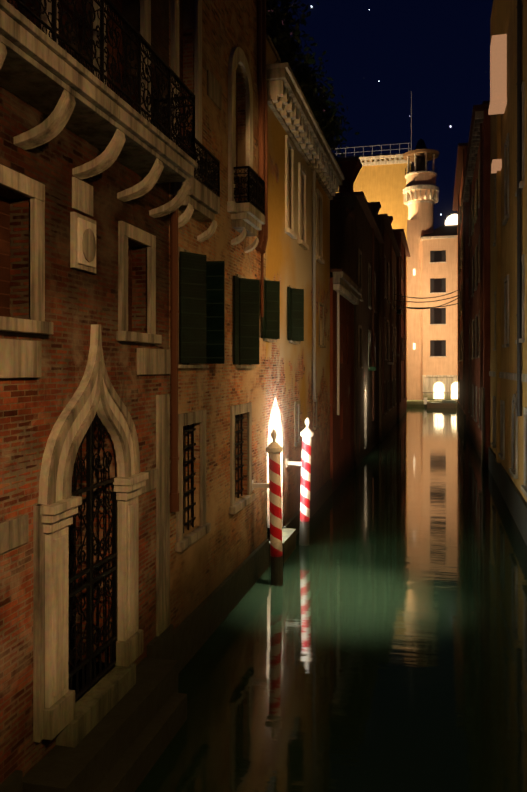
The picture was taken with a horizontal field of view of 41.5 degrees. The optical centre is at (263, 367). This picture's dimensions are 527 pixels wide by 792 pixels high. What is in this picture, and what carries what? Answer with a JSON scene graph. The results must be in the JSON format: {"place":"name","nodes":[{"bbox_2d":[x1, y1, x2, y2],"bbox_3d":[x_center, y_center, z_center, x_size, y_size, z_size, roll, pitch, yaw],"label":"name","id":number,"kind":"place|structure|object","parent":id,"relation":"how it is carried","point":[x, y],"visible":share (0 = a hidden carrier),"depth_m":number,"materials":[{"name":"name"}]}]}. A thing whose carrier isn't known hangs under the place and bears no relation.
{"place":"outdoors","nodes":[
{"label":"outdoors","id":0,"kind":"place"},
{"bbox_2d":[0,0,168,783],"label":"building wall","id":1,"kind":"structure","parent":0,"point":[78,303],"depth_m":6.87,"materials":[{"name":"red brick"}]},
{"bbox_2d":[0,0,197,791],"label":"stone dressings","id":2,"kind":"structure","parent":1,"relation":"attached to","point":[117,727],"depth_m":6.94,"materials":[{"name":"beige stone"}]},
{"bbox_2d":[69,413,117,700],"bbox_3d":[-1.855,1.720,7.382,0.052,3.342,1.284,0,0,14],"label":"wrought iron gate","id":3,"kind":"object","parent":2,"relation":"attached to","point":[88,570],"visible":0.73,"depth_m":7.47,"materials":[{"name":"black metal"}]},
{"bbox_2d":[7,0,194,159],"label":"balcony railing","id":4,"kind":"object","parent":2,"relation":"on","point":[169,99],"visible":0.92,"depth_m":6.99,"materials":[{"name":"black metal"}]},
{"bbox_2d":[266,39,329,539],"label":"building wall","id":5,"kind":"structure","parent":0,"point":[289,366],"depth_m":17.79,"materials":[{"name":"yellow paint"}]},
{"bbox_2d":[263,34,343,566],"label":"stone dressings","id":6,"kind":"structure","parent":5,"relation":"attached to","point":[288,104],"depth_m":17.64,"materials":[{"name":"beige stone"}]},
{"bbox_2d":[266,0,358,166],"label":"foliage","id":7,"kind":"object","parent":6,"relation":"on","point":[277,25],"visible":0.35,"depth_m":17.61,"materials":[{"name":"green plant"}]},
{"bbox_2d":[135,407,526,791],"bbox_3d":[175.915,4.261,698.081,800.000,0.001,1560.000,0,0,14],"label":"canal water","id":8,"kind":"structure","parent":0,"point":[376,641],"depth_m":10.39,"materials":[{"name":"green liquid"}]},
{"bbox_2d":[169,0,265,628],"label":"building wall","id":9,"kind":"structure","parent":8,"relation":"on","point":[203,568],"depth_m":11.81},
{"bbox_2d":[171,0,268,673],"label":"stone dressings","id":10,"kind":"structure","parent":9,"relation":"attached to","point":[197,627],"depth_m":10.88,"materials":[{"name":"beige stone"}]},
{"bbox_2d":[178,137,264,215],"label":"balcony railings","id":11,"kind":"object","parent":10,"relation":"on","point":[211,180],"visible":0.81,"depth_m":10.70,"materials":[{"name":"black metal"}]},
{"bbox_2d":[179,251,303,364],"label":"green shutters","id":12,"kind":"object","parent":9,"relation":"on","point":[201,310],"visible":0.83,"depth_m":10.72,"materials":[{"name":"green wood"}]},
{"bbox_2d":[170,0,316,511],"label":"drain pipes","id":13,"kind":"object","parent":9,"relation":"attached to","point":[262,141],"visible":0.9,"depth_m":13.91,"materials":[{"name":"orange metal"}]},
{"bbox_2d":[252,429,282,585],"bbox_3d":[0.074,3.235,13.691,0.685,4.060,0.330,-1,1,14],"label":"mooring pole","id":14,"kind":"object","parent":8,"relation":"in","point":[274,449],"visible":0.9,"depth_m":13.54,"materials":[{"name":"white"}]},
{"bbox_2d":[286,417,313,545],"bbox_3d":[0.832,3.227,16.765,0.685,4.060,0.330,1,0,14],"label":"mooring pole","id":15,"kind":"object","parent":8,"relation":"in","point":[307,434],"visible":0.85,"depth_m":16.62,"materials":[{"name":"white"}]},
{"bbox_2d":[330,157,409,492],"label":"row buildings","id":16,"kind":"structure","parent":8,"relation":"on","point":[369,252],"depth_m":32.64,"materials":[{"name":"brown brick"}]},
{"bbox_2d":[403,139,438,399],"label":"tower","id":17,"kind":"structure","parent":8,"relation":"on","point":[420,194],"depth_m":78.57,"materials":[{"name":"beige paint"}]},
{"bbox_2d":[407,219,457,406],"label":"building","id":18,"kind":"structure","parent":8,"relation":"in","point":[439,324],"depth_m":77.63,"materials":[{"name":"beige paint"}]},
{"bbox_2d":[424,398,455,407],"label":"moored motor boat","id":19,"kind":"object","parent":8,"relation":"on","point":[447,404],"visible":0.75,"depth_m":72.73,"materials":[{"name":"brown wood"}]},
{"bbox_2d":[452,0,526,544],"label":"bank buildings","id":20,"kind":"structure","parent":8,"relation":"on","point":[490,198],"depth_m":24.50,"materials":[{"name":"paint"}]},
{"bbox_2d":[393,289,459,308],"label":"overhead cables","id":21,"kind":"object","parent":20,"relation":"attached to","point":[427,301],"visible":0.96,"depth_m":53.47,"materials":[{"name":"black plastic"}]},
{"bbox_2d":[335,91,413,239],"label":"building","id":22,"kind":"structure","parent":0,"point":[380,178],"depth_m":93.63,"materials":[{"name":"paint"}]},
{"bbox_2d":[270,0,492,229],"label":"sky","id":23,"kind":"structure","parent":0,"point":[379,52],"materials":[{"name":"blue"}]},
{"bbox_2d":[445,214,457,224],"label":"moon","id":24,"kind":"object","parent":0,"point":[452,219],"visible":0.33,"depth_m":462.78,"materials":[{"name":"white"}]}
]}

